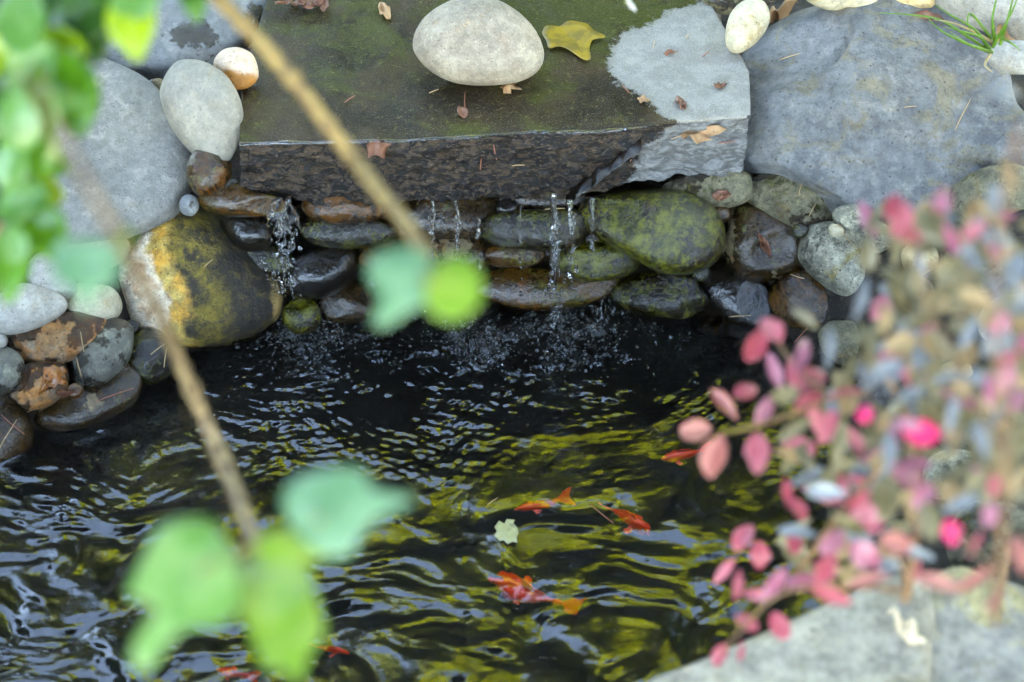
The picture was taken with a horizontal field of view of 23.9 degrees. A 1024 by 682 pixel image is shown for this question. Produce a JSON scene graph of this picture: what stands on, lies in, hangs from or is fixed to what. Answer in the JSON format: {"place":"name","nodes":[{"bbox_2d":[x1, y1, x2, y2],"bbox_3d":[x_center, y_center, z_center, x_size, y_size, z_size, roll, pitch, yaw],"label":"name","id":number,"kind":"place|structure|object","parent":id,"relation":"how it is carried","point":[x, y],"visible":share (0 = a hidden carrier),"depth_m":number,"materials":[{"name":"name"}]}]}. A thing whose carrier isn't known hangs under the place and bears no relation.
{"place":"outdoors","nodes":[
{"label":"outdoors","id":0,"kind":"place"},
{"bbox_2d":[27,67,413,681],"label":"ivy vine","id":1,"kind":"object","parent":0,"point":[189,573],"visible":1,"depth_m":1.61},
{"bbox_2d":[209,0,482,326],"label":"ivy vine","id":2,"kind":"object","parent":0,"point":[404,280],"visible":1,"depth_m":1.66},
{"bbox_2d":[0,296,860,681],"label":"water","id":3,"kind":"structure","parent":0,"point":[436,580],"depth_m":3.71,"materials":[{"name":"black liquid"}]},
{"bbox_2d":[0,394,33,461],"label":"river stone","id":4,"kind":"object","parent":3,"relation":"on","point":[16,442],"visible":0.9,"depth_m":3.78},
{"bbox_2d":[0,346,23,396],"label":"river stone","id":5,"kind":"object","parent":4,"relation":"on","point":[11,366],"visible":1,"depth_m":3.74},
{"bbox_2d":[0,332,7,347],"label":"river stone","id":6,"kind":"object","parent":5,"relation":"on","point":[3,340],"visible":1,"depth_m":3.76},
{"bbox_2d":[128,328,173,384],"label":"river stone","id":7,"kind":"object","parent":3,"relation":"on","point":[151,369],"visible":0.79,"depth_m":3.87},
{"bbox_2d":[127,319,139,333],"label":"river stone","id":8,"kind":"object","parent":7,"relation":"on","point":[135,325],"visible":0.56,"depth_m":3.88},
{"bbox_2d":[282,299,320,334],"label":"river stone","id":9,"kind":"object","parent":3,"relation":"on","point":[301,317],"visible":1,"depth_m":3.96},
{"bbox_2d":[317,280,376,323],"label":"river stone","id":10,"kind":"object","parent":3,"relation":"on","point":[355,301],"visible":0.84,"depth_m":3.99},
{"bbox_2d":[283,245,359,299],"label":"river stone","id":11,"kind":"object","parent":10,"relation":"on","point":[329,272],"visible":0.88,"depth_m":3.94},
{"bbox_2d":[298,218,398,248],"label":"river stone","id":12,"kind":"object","parent":11,"relation":"on","point":[367,234],"visible":0.92,"depth_m":3.91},
{"bbox_2d":[301,197,386,223],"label":"river stone","id":13,"kind":"object","parent":12,"relation":"on","point":[338,210],"visible":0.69,"depth_m":3.89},
{"bbox_2d":[358,235,433,272],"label":"river stone","id":14,"kind":"object","parent":11,"relation":"on","point":[366,256],"visible":0.26,"depth_m":3.94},
{"bbox_2d":[364,275,376,290],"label":"river stone","id":15,"kind":"object","parent":3,"relation":"on","point":[367,281],"visible":0.27,"depth_m":4.02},
{"bbox_2d":[235,310,653,382],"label":"foam bubbles","id":16,"kind":"object","parent":3,"relation":"on","point":[457,340],"visible":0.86,"depth_m":4.00,"materials":[{"name":"white"}]},
{"bbox_2d":[203,295,740,433],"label":"splash droplets","id":17,"kind":"object","parent":3,"relation":"on","point":[599,309],"visible":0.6,"depth_m":4.00,"materials":[{"name":"clear liquid"}]},
{"bbox_2d":[495,519,518,543],"bbox_3d":[-0.009,0.288,3.642,0.038,0.003,0.054,-9,41,-10],"label":"floating leaf","id":18,"kind":"object","parent":3,"relation":"on","point":[507,532],"visible":1,"depth_m":3.64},
{"bbox_2d":[481,267,620,309],"bbox_3d":[0.052,-0.089,4.034,0.265,0.064,0.072,0,40,0],"label":"river stone","id":19,"kind":"object","parent":3,"relation":"on","point":[504,286],"visible":0.77,"depth_m":4.01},
{"bbox_2d":[553,240,639,281],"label":"river stone","id":20,"kind":"object","parent":19,"relation":"on","point":[602,262],"visible":0.76,"depth_m":3.94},
{"bbox_2d":[585,231,598,240],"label":"river stone","id":21,"kind":"object","parent":20,"relation":"on","point":[589,236],"visible":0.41,"depth_m":3.96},
{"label":"river stone","id":22,"kind":"object","parent":19,"relation":"on","visible":0},
{"bbox_2d":[431,237,488,271],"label":"river stone","id":23,"kind":"object","parent":22,"relation":"on","point":[471,248],"visible":0.44,"depth_m":3.94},
{"bbox_2d":[401,197,497,239],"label":"river stone","id":24,"kind":"object","parent":23,"relation":"on","point":[418,211],"visible":0.66,"depth_m":3.93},
{"bbox_2d":[453,200,462,255],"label":"water stream","id":25,"kind":"structure","parent":23,"relation":"on","point":[458,226],"depth_m":3.85,"materials":[{"name":"white"}]},
{"bbox_2d":[476,217,482,270],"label":"water stream","id":26,"kind":"structure","parent":23,"relation":"on","point":[479,265],"depth_m":3.86,"materials":[{"name":"white"}]},
{"bbox_2d":[485,245,545,266],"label":"river stone","id":27,"kind":"object","parent":23,"relation":"on","point":[498,257],"visible":0.77,"depth_m":3.94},
{"bbox_2d":[480,208,587,250],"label":"river stone","id":28,"kind":"object","parent":27,"relation":"on","point":[500,230],"visible":0.93,"depth_m":3.90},
{"bbox_2d":[517,205,522,296],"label":"water stream","id":29,"kind":"structure","parent":28,"relation":"on","point":[520,243],"depth_m":3.87,"materials":[{"name":"white"}]},
{"bbox_2d":[496,191,591,209],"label":"river stone","id":30,"kind":"object","parent":28,"relation":"on","point":[540,201],"visible":0.53,"depth_m":3.93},
{"bbox_2d":[544,194,565,327],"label":"water stream","id":31,"kind":"structure","parent":3,"relation":"on","point":[554,259],"depth_m":3.89,"materials":[{"name":"white"}]},
{"bbox_2d":[609,269,708,318],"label":"river stone","id":32,"kind":"object","parent":3,"relation":"on","point":[650,292],"visible":0.89,"depth_m":3.99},
{"bbox_2d":[578,188,724,274],"bbox_3d":[0.225,-0.180,3.920,0.241,0.117,0.143,0,40,0],"label":"river stone","id":33,"kind":"object","parent":32,"relation":"on","point":[672,231],"visible":0.99,"depth_m":3.88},
{"bbox_2d":[589,197,594,250],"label":"water stream","id":34,"kind":"structure","parent":33,"relation":"on","point":[592,210],"depth_m":3.84,"materials":[{"name":"white"}]},
{"bbox_2d":[662,171,752,207],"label":"river stone","id":35,"kind":"object","parent":33,"relation":"on","point":[738,186],"visible":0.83,"depth_m":3.92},
{"bbox_2d":[711,190,730,200],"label":"fallen leaf","id":36,"kind":"object","parent":35,"relation":"on","point":[719,195],"visible":1,"depth_m":3.91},
{"bbox_2d":[715,207,730,222],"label":"river stone","id":37,"kind":"object","parent":33,"relation":"on","point":[725,213],"visible":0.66,"depth_m":3.93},
{"bbox_2d":[767,267,827,328],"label":"river stone","id":38,"kind":"object","parent":3,"relation":"on","point":[788,292],"visible":0.65,"depth_m":3.98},
{"bbox_2d":[798,221,864,295],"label":"river stone","id":39,"kind":"object","parent":38,"relation":"on","point":[827,260],"visible":0.66,"depth_m":3.94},
{"bbox_2d":[832,204,893,252],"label":"river stone","id":40,"kind":"object","parent":39,"relation":"on","point":[846,217],"visible":0.57,"depth_m":3.90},
{"bbox_2d":[828,224,843,237],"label":"pebble","id":41,"kind":"object","parent":40,"relation":"on","point":[836,230],"visible":1,"depth_m":3.90,"materials":[{"name":"beige stone"}]},
{"bbox_2d":[818,319,858,368],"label":"river stone","id":42,"kind":"object","parent":3,"relation":"on","point":[847,343],"visible":0.35,"depth_m":3.91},
{"bbox_2d":[495,199,517,212],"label":"pebble","id":43,"kind":"object","parent":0,"point":[503,205],"visible":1,"depth_m":3.91,"materials":[{"name":"black stone"}]},
{"bbox_2d":[0,0,1023,586],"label":"ground","id":44,"kind":"structure","parent":0,"point":[840,306],"depth_m":3.91,"materials":[{"name":"soil"}]},
{"bbox_2d":[26,256,77,299],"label":"river stone","id":45,"kind":"object","parent":44,"relation":"on","point":[41,273],"visible":0.5,"depth_m":3.78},
{"bbox_2d":[7,311,105,362],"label":"river stone","id":46,"kind":"object","parent":44,"relation":"on","point":[58,339],"visible":0.87,"depth_m":3.79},
{"bbox_2d":[0,283,67,334],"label":"river stone","id":47,"kind":"object","parent":46,"relation":"on","point":[30,307],"visible":0.9,"depth_m":3.76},
{"bbox_2d":[67,286,121,318],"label":"river stone","id":48,"kind":"object","parent":46,"relation":"on","point":[106,302],"visible":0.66,"depth_m":3.82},
{"bbox_2d":[34,362,142,430],"bbox_3d":[-0.674,0.101,3.859,0.184,0.092,0.087,-19,44,-21],"label":"river stone","id":49,"kind":"object","parent":44,"relation":"on","point":[85,409],"visible":0.79,"depth_m":3.83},
{"bbox_2d":[8,361,68,409],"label":"river stone","id":50,"kind":"object","parent":49,"relation":"on","point":[24,392],"visible":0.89,"depth_m":3.77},
{"bbox_2d":[38,364,66,394],"bbox_3d":[-0.719,0.058,3.768,0.061,0.013,0.041,-17,85,-33],"label":"fallen leaf","id":51,"kind":"object","parent":50,"relation":"on","point":[54,373],"visible":1,"depth_m":3.77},
{"bbox_2d":[66,383,83,398],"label":"river stone","id":52,"kind":"object","parent":49,"relation":"on","point":[78,388],"visible":1,"depth_m":3.76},
{"bbox_2d":[56,387,77,399],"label":"fallen leaf","id":53,"kind":"object","parent":52,"relation":"on","point":[62,393],"visible":1,"depth_m":3.75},
{"bbox_2d":[70,317,133,387],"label":"river stone","id":54,"kind":"object","parent":49,"relation":"on","point":[103,357],"visible":0.94,"depth_m":3.81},
{"bbox_2d":[0,0,205,304],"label":"broadleaf shrub","id":55,"kind":"object","parent":44,"relation":"on","point":[56,45],"visible":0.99,"depth_m":2.10,"materials":[{"name":"green plant"}]},
{"bbox_2d":[104,239,129,261],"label":"river stone","id":56,"kind":"object","parent":44,"relation":"on","point":[112,241],"visible":0.16,"depth_m":3.85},
{"bbox_2d":[53,58,191,239],"bbox_3d":[-0.639,-0.308,3.934,0.253,0.162,0.357,0,40,0],"label":"boulder","id":57,"kind":"object","parent":44,"relation":"on","point":[131,152],"visible":0.59,"depth_m":3.88,"materials":[{"name":"stone"}]},
{"bbox_2d":[149,78,162,89],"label":"pebble","id":58,"kind":"object","parent":57,"relation":"on","point":[157,82],"visible":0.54,"depth_m":4.00,"materials":[{"name":"grey stone"}]},
{"bbox_2d":[105,0,265,79],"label":"boulder","id":59,"kind":"object","parent":44,"relation":"on","point":[181,34],"visible":0.4,"depth_m":4.06,"materials":[{"name":"stone"}]},
{"bbox_2d":[118,205,282,348],"bbox_3d":[-0.512,-0.105,3.963,0.272,0.210,0.218,0,40,0],"label":"boulder","id":60,"kind":"object","parent":44,"relation":"on","point":[224,298],"visible":0.73,"depth_m":3.90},
{"bbox_2d":[179,194,198,215],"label":"pebble","id":61,"kind":"object","parent":60,"relation":"on","point":[188,204],"visible":1,"depth_m":3.85,"materials":[{"name":"stone"}]},
{"bbox_2d":[246,244,294,279],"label":"river stone","id":62,"kind":"object","parent":60,"relation":"on","point":[270,262],"visible":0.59,"depth_m":3.94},
{"bbox_2d":[219,215,273,252],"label":"river stone","id":63,"kind":"object","parent":62,"relation":"on","point":[252,234],"visible":0.85,"depth_m":3.91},
{"bbox_2d":[197,178,285,216],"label":"river stone","id":64,"kind":"object","parent":63,"relation":"on","point":[232,197],"visible":0.88,"depth_m":3.87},
{"bbox_2d":[185,150,231,196],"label":"river stone","id":65,"kind":"object","parent":64,"relation":"on","point":[208,174],"visible":1,"depth_m":3.82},
{"bbox_2d":[160,59,243,160],"bbox_3d":[-0.495,-0.369,3.866,0.117,0.147,0.156,-33,50,-33],"label":"river stone","id":66,"kind":"object","parent":65,"relation":"on","point":[200,100],"visible":0.95,"depth_m":3.82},
{"bbox_2d":[271,198,307,236],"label":"river stone","id":67,"kind":"object","parent":62,"relation":"on","point":[301,215],"visible":0.34,"depth_m":3.93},
{"bbox_2d":[239,0,750,205],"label":"ledge stone","id":68,"kind":"object","parent":44,"relation":"on","point":[336,54],"visible":0.91,"depth_m":3.89,"materials":[{"name":"stone"}]},
{"bbox_2d":[213,47,258,89],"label":"pebble","id":69,"kind":"object","parent":68,"relation":"on","point":[237,67],"visible":0.89,"depth_m":3.88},
{"bbox_2d":[260,195,314,299],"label":"water stream","id":70,"kind":"structure","parent":68,"relation":"hanging from","point":[282,226],"depth_m":3.87,"materials":[{"name":"white"}]},
{"bbox_2d":[275,0,328,11],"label":"leaf","id":71,"kind":"object","parent":68,"relation":"on","point":[323,5],"visible":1,"depth_m":4.09,"materials":[{"name":"red plant"}]},
{"bbox_2d":[367,137,390,157],"bbox_3d":[-0.211,-0.303,3.810,0.044,0.007,0.034,-30,93,-19],"label":"fallen leaf","id":72,"kind":"object","parent":68,"relation":"on","point":[377,149],"visible":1,"depth_m":3.81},
{"bbox_2d":[378,2,390,18],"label":"fallen leaf","id":73,"kind":"object","parent":68,"relation":"on","point":[384,9],"visible":1,"depth_m":4.08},
{"bbox_2d":[427,200,437,269],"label":"water stream","id":74,"kind":"structure","parent":68,"relation":"attached to","point":[433,226],"depth_m":3.85,"materials":[{"name":"white"}]},
{"bbox_2d":[239,124,661,146],"bbox_3d":[-0.095,-0.323,3.820,0.671,0.011,0.022,-3,40,-3],"label":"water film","id":75,"kind":"object","parent":68,"relation":"on","point":[459,137],"visible":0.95,"depth_m":3.81,"materials":[{"name":"white"}]},
{"bbox_2d":[457,106,467,117],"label":"fallen leaf","id":76,"kind":"object","parent":68,"relation":"on","point":[462,112],"visible":1,"depth_m":3.86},
{"bbox_2d":[413,0,543,85],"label":"pebble","id":77,"kind":"object","parent":68,"relation":"on","point":[482,42],"visible":1,"depth_m":3.87,"materials":[{"name":"stone"}]},
{"bbox_2d":[500,83,521,93],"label":"fallen leaf","id":78,"kind":"object","parent":68,"relation":"on","point":[506,88],"visible":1,"depth_m":3.90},
{"bbox_2d":[566,199,578,281],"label":"water stream","id":79,"kind":"structure","parent":68,"relation":"attached to","point":[571,218],"depth_m":3.85,"materials":[{"name":"white"}]},
{"bbox_2d":[542,21,605,59],"bbox_3d":[0.098,-0.504,4.014,0.107,0.010,0.104,16,43,18],"label":"fallen leaf","id":80,"kind":"object","parent":68,"relation":"on","point":[576,37],"visible":1,"depth_m":4.01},
{"bbox_2d":[625,0,635,11],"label":"flower sprig","id":81,"kind":"object","parent":68,"relation":"on","point":[631,5],"visible":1,"depth_m":3.00,"materials":[{"name":"white plant"}]},
{"bbox_2d":[637,95,649,102],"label":"fallen leaf","id":82,"kind":"object","parent":68,"relation":"on","point":[642,98],"visible":1,"depth_m":3.89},
{"bbox_2d":[675,95,686,108],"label":"fallen leaf","id":83,"kind":"object","parent":68,"relation":"on","point":[680,101],"visible":1,"depth_m":3.88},
{"bbox_2d":[681,124,726,143],"bbox_3d":[0.307,-0.335,3.864,0.074,0.019,0.049,-6,62,2],"label":"fallen leaf","id":84,"kind":"object","parent":68,"relation":"on","point":[697,137],"visible":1,"depth_m":3.86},
{"bbox_2d":[713,81,726,88],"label":"fallen leaf","id":85,"kind":"object","parent":68,"relation":"on","point":[719,85],"visible":1,"depth_m":3.91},
{"bbox_2d":[702,0,775,14],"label":"river stone","id":86,"kind":"object","parent":68,"relation":"on","point":[724,7],"visible":0.43,"depth_m":4.09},
{"bbox_2d":[725,0,769,52],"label":"pebble","id":87,"kind":"object","parent":68,"relation":"on","point":[748,21],"visible":1,"depth_m":3.96,"materials":[{"name":"beige stone"}]},
{"bbox_2d":[721,202,800,282],"bbox_3d":[0.413,-0.167,4.022,0.141,0.131,0.137,0,40,0],"label":"river stone","id":88,"kind":"object","parent":44,"relation":"on","point":[744,256],"visible":0.78,"depth_m":3.98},
{"bbox_2d":[757,232,771,257],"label":"fallen leaf","id":89,"kind":"object","parent":88,"relation":"on","point":[766,246],"visible":1,"depth_m":3.97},
{"bbox_2d":[791,223,808,238],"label":"river stone","id":90,"kind":"object","parent":88,"relation":"on","point":[799,230],"visible":1,"depth_m":3.95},
{"bbox_2d":[769,0,797,22],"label":"fallen leaf","id":91,"kind":"object","parent":44,"relation":"on","point":[783,10],"visible":0.84,"depth_m":4.27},
{"bbox_2d":[747,173,832,226],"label":"river stone","id":92,"kind":"object","parent":44,"relation":"on","point":[779,198],"visible":0.56,"depth_m":3.96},
{"bbox_2d":[649,574,934,681],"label":"flat stone","id":93,"kind":"object","parent":44,"relation":"on","point":[859,638],"visible":0.77,"depth_m":2.84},
{"bbox_2d":[887,606,924,644],"bbox_3d":[0.463,0.336,2.842,0.019,0.024,0.062,-25,52,-27],"label":"fallen leaf","id":94,"kind":"object","parent":93,"relation":"on","point":[907,631],"visible":1,"depth_m":2.84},
{"bbox_2d":[680,308,939,665],"bbox_3d":[0.324,0.186,2.696,0.271,0.888,0.778,7,40,8],"label":"pink shrub","id":95,"kind":"object","parent":44,"relation":"on","point":[863,521],"visible":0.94,"depth_m":2.40,"materials":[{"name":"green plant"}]},
{"bbox_2d":[851,377,898,428],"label":"river stone","id":96,"kind":"object","parent":44,"relation":"on","point":[882,397],"visible":0.21,"depth_m":3.78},
{"bbox_2d":[741,0,1023,227],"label":"boulder","id":97,"kind":"object","parent":44,"relation":"on","point":[833,123],"visible":0.74,"depth_m":3.94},
{"bbox_2d":[807,0,876,9],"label":"river stone","id":98,"kind":"object","parent":97,"relation":"on","point":[832,4],"visible":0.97,"depth_m":4.01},
{"bbox_2d":[897,0,934,7],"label":"river stone","id":99,"kind":"object","parent":97,"relation":"on","point":[923,3],"visible":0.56,"depth_m":4.00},
{"bbox_2d":[913,10,947,20],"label":"fallen leaf","id":100,"kind":"object","parent":97,"relation":"on","point":[925,12],"visible":0.68,"depth_m":3.99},
{"bbox_2d":[935,0,1023,40],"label":"river stone","id":101,"kind":"object","parent":97,"relation":"on","point":[981,10],"visible":0.59,"depth_m":3.97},
{"bbox_2d":[987,25,1014,41],"bbox_3d":[0.806,-0.495,3.975,0.051,0.077,0.022,10,65,27],"label":"fallen leaf","id":102,"kind":"object","parent":97,"relation":"on","point":[1006,35],"visible":0.12,"depth_m":3.96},
{"bbox_2d":[988,40,1023,74],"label":"river stone","id":103,"kind":"object","parent":97,"relation":"on","point":[1006,58],"visible":0.9,"depth_m":3.87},
{"bbox_2d":[880,0,1019,71],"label":"grass tuft","id":104,"kind":"object","parent":103,"relation":"on","point":[994,38],"visible":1,"depth_m":3.80,"materials":[{"name":"plant"}]},
{"bbox_2d":[912,280,932,303],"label":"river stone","id":105,"kind":"object","parent":44,"relation":"on","point":[929,283],"visible":0.04,"depth_m":3.84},
{"bbox_2d":[901,249,938,272],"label":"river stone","id":106,"kind":"object","parent":105,"relation":"on","point":[932,256],"visible":0.22,"depth_m":3.83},
{"bbox_2d":[841,84,1023,627],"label":"pink shrub","id":107,"kind":"object","parent":44,"relation":"on","point":[984,474],"visible":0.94,"depth_m":2.19,"materials":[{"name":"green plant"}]},
{"bbox_2d":[924,449,968,499],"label":"river stone","id":108,"kind":"object","parent":44,"relation":"on","point":[937,468],"visible":0.16,"depth_m":3.50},
{"bbox_2d":[945,363,972,373],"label":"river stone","id":109,"kind":"object","parent":44,"relation":"on","point":[949,367],"visible":0.06,"depth_m":3.69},
{"bbox_2d":[945,250,1003,292],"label":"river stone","id":110,"kind":"object","parent":44,"relation":"on","point":[989,270],"visible":0.05,"depth_m":3.76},
{"bbox_2d":[931,567,1023,681],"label":"flat stone","id":111,"kind":"object","parent":44,"relation":"on","point":[970,643],"visible":0.67,"depth_m":2.87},
{"bbox_2d":[937,406,1022,449],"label":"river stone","id":112,"kind":"object","parent":44,"relation":"on","point":[968,434],"visible":0.06,"depth_m":3.56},
{"bbox_2d":[946,498,1023,575],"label":"river stone","id":113,"kind":"object","parent":44,"relation":"on","point":[969,521],"visible":0.41,"depth_m":3.29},
{"bbox_2d":[950,164,1023,223],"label":"river stone","id":114,"kind":"object","parent":44,"relation":"on","point":[966,190],"visible":0.45,"depth_m":3.86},
{"bbox_2d":[978,300,1002,334],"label":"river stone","id":115,"kind":"object","parent":44,"relation":"on","point":[981,329],"visible":0.06,"depth_m":3.72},
{"bbox_2d":[869,515,911,572],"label":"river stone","id":116,"kind":"object","parent":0,"point":[875,537],"visible":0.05,"depth_m":3.52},
{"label":"river stone","id":117,"kind":"object","parent":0,"visible":0},
{"bbox_2d":[690,262,778,329],"bbox_3d":[0.371,-0.071,4.045,0.164,0.112,0.090,15,42,17],"label":"river stone","id":118,"kind":"object","parent":117,"relation":"on","point":[728,291],"visible":0.77,"depth_m":4.01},
{"bbox_2d":[691,268,710,282],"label":"river stone","id":119,"kind":"object","parent":118,"relation":"on","point":[702,276],"visible":0.64,"depth_m":4.01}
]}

